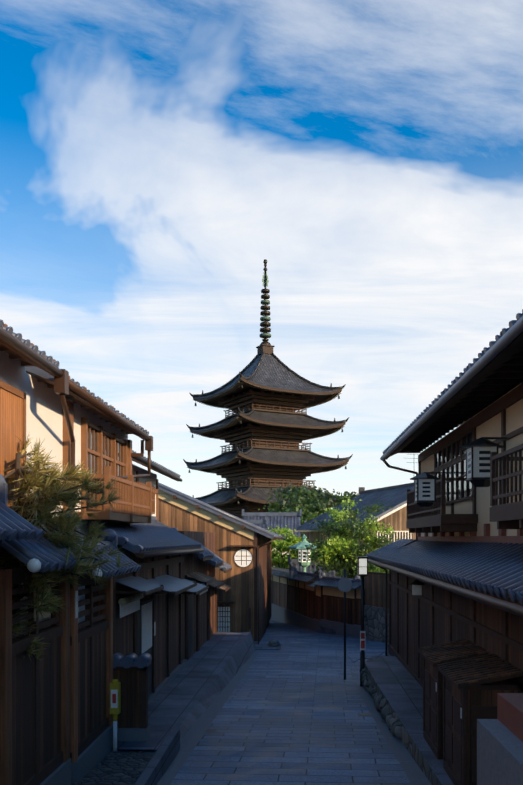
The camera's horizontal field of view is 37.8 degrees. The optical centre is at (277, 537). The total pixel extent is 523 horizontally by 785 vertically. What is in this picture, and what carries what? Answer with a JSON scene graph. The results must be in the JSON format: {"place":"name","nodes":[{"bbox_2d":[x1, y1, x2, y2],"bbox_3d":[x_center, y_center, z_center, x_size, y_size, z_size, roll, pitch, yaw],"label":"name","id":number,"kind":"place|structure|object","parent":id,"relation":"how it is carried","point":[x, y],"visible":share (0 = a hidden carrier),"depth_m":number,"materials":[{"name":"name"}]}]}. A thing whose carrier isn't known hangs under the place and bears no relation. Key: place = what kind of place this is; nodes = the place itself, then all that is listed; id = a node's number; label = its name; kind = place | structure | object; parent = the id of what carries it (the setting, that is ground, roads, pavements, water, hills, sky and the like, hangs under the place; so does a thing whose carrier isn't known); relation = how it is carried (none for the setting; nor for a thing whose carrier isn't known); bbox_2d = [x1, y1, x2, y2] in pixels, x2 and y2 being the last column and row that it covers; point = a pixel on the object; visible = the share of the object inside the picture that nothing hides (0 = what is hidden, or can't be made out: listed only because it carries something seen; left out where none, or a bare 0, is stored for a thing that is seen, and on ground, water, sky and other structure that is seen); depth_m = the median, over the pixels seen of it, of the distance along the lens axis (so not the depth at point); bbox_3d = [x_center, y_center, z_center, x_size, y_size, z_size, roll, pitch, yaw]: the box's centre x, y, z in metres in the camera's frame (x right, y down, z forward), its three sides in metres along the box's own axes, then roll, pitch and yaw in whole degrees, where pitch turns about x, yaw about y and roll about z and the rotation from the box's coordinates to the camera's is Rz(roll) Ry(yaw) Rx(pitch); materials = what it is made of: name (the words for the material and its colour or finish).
{"place":"outdoors","nodes":[
{"label":"outdoors","id":0,"kind":"place"},
{"bbox_2d":[111,619,411,784],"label":"road","id":1,"kind":"structure","parent":0,"point":[306,724],"depth_m":14.44,"materials":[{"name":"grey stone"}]},
{"bbox_2d":[0,433,132,659],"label":"pine tree","id":2,"kind":"object","parent":1,"relation":"on","point":[47,496],"visible":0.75,"depth_m":9.21,"materials":[{"name":"green plant"}]},
{"bbox_2d":[0,474,140,784],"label":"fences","id":3,"kind":"object","parent":1,"relation":"on","point":[56,722],"visible":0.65,"depth_m":9.70,"materials":[{"name":"wood"}]},
{"bbox_2d":[0,319,208,704],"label":"house","id":4,"kind":"structure","parent":1,"relation":"on","point":[55,408],"depth_m":13.69,"materials":[{"name":"white paint"}]},
{"bbox_2d":[113,653,151,740],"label":"wing wall","id":5,"kind":"structure","parent":1,"relation":"on","point":[130,672],"depth_m":12.95,"materials":[{"name":"wood"}]},
{"bbox_2d":[71,632,255,784],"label":"walk","id":6,"kind":"structure","parent":1,"relation":"on","point":[183,700],"depth_m":15.46,"materials":[{"name":"grey stone"}]},
{"bbox_2d":[110,679,120,751],"bbox_3d":[-2.655,2.913,12.479,0.150,1.170,0.126,0,0,2],"label":"hydrant marker","id":7,"kind":"object","parent":6,"relation":"on","point":[115,697],"visible":1,"depth_m":12.42,"materials":[{"name":"yellow paint"}]},
{"bbox_2d":[132,450,231,659],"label":"house","id":8,"kind":"structure","parent":1,"relation":"on","point":[200,619],"depth_m":23.61,"materials":[{"name":"brown wood"}]},
{"bbox_2d":[158,482,283,644],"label":"house","id":9,"kind":"structure","parent":1,"relation":"on","point":[242,548],"depth_m":30.92,"materials":[{"name":"brown wood"}]},
{"bbox_2d":[254,644,280,649],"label":"step","id":10,"kind":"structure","parent":1,"relation":"on","point":[262,647],"depth_m":29.96,"materials":[{"name":"grey stone"}]},
{"bbox_2d":[267,639,279,645],"bbox_3d":[-0.138,4.281,30.467,0.480,0.416,0.480,0,0,24],"label":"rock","id":11,"kind":"object","parent":10,"relation":"on","point":[273,642],"visible":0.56,"depth_m":30.30,"materials":[{"name":"grey stone"}]},
{"bbox_2d":[266,523,308,576],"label":"tree","id":12,"kind":"object","parent":1,"relation":"on","point":[282,546],"visible":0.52,"depth_m":49.51,"materials":[{"name":"green plant"}]},
{"bbox_2d":[157,651,431,784],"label":"kerb stones","id":13,"kind":"object","parent":1,"relation":"on","point":[415,774],"visible":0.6,"depth_m":13.66,"materials":[{"name":"stone"}]},
{"bbox_2d":[242,509,348,613],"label":"houses","id":14,"kind":"structure","parent":1,"relation":"on","point":[289,520],"depth_m":59.31,"materials":[{"name":"grey tile"}]},
{"bbox_2d":[288,534,315,571],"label":"copper lantern","id":15,"kind":"object","parent":1,"relation":"on","point":[300,547],"visible":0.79,"depth_m":43.03,"materials":[{"name":"green metal"}]},
{"bbox_2d":[286,539,319,561],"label":"maple","id":16,"kind":"object","parent":1,"relation":"on","point":[297,552],"visible":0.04,"depth_m":47.01,"materials":[{"name":"green plant"}]},
{"bbox_2d":[270,567,388,642],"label":"garden wall","id":17,"kind":"structure","parent":1,"relation":"on","point":[321,604],"depth_m":37.78,"materials":[{"name":"wood"}]},
{"bbox_2d":[301,494,397,578],"bbox_3d":[3.898,1.946,39.297,4.524,8.352,4.979,0,0,38],"label":"leafy tree","id":18,"kind":"object","parent":1,"relation":"on","point":[330,557],"visible":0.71,"depth_m":38.61,"materials":[{"name":"green plant"}]},
{"bbox_2d":[293,454,418,553],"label":"house","id":19,"kind":"structure","parent":1,"relation":"on","point":[396,499],"depth_m":45.64,"materials":[{"name":"grey wood"}]},
{"bbox_2d":[335,547,388,578],"bbox_3d":[4.551,3.277,38.254,3.304,5.693,2.578,0,0,2],"label":"bush","id":20,"kind":"object","parent":1,"relation":"on","point":[372,568],"visible":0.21,"depth_m":38.14,"materials":[{"name":"green plant"}]},
{"bbox_2d":[357,556,367,685],"bbox_3d":[2.207,2.186,19.796,0.280,3.370,0.280,0,0,2],"label":"street lamp post","id":21,"kind":"object","parent":1,"relation":"on","point":[362,567],"visible":0.98,"depth_m":19.73,"materials":[{"name":"black metal"}]},
{"bbox_2d":[338,569,386,679],"bbox_3d":[2.186,2.411,20.859,1.122,3.050,1.828,0,0,30],"label":"sign pole","id":22,"kind":"object","parent":1,"relation":"on","point":[344,584],"visible":0.88,"depth_m":21.08,"materials":[{"name":"black metal"}]},
{"bbox_2d":[359,656,453,784],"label":"walk","id":23,"kind":"structure","parent":1,"relation":"on","point":[392,686],"depth_m":14.88,"materials":[{"name":"stone"}]},
{"bbox_2d":[418,638,522,784],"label":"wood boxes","id":24,"kind":"object","parent":23,"relation":"on","point":[465,681],"visible":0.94,"depth_m":9.90,"materials":[{"name":"brown wood"}]},
{"bbox_2d":[366,309,522,692],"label":"building","id":25,"kind":"structure","parent":1,"relation":"on","point":[455,567],"depth_m":12.39,"materials":[{"name":"brown wood"}]},
{"bbox_2d":[477,693,522,784],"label":"wall","id":26,"kind":"structure","parent":1,"relation":"on","point":[500,750],"depth_m":3.81,"materials":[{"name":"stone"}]},
{"bbox_2d":[0,0,522,508],"label":"sky","id":27,"kind":"structure","parent":0,"point":[154,154],"materials":[{"name":"blue"}]},
{"label":"ground","id":28,"kind":"structure","parent":0,"visible":0},
{"bbox_2d":[183,259,356,518],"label":"pagoda","id":29,"kind":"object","parent":28,"relation":"on","point":[264,395],"visible":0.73,"depth_m":106.42,"materials":[{"name":"brown wood"}]},
{"bbox_2d":[258,488,324,536],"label":"dark tree","id":30,"kind":"object","parent":28,"relation":"on","point":[310,512],"visible":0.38,"depth_m":69.31,"materials":[{"name":"green plant"}]},
{"bbox_2d":[264,481,358,515],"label":"tree","id":31,"kind":"object","parent":28,"relation":"on","point":[326,502],"visible":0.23,"depth_m":85.90,"materials":[{"name":"green plant"}]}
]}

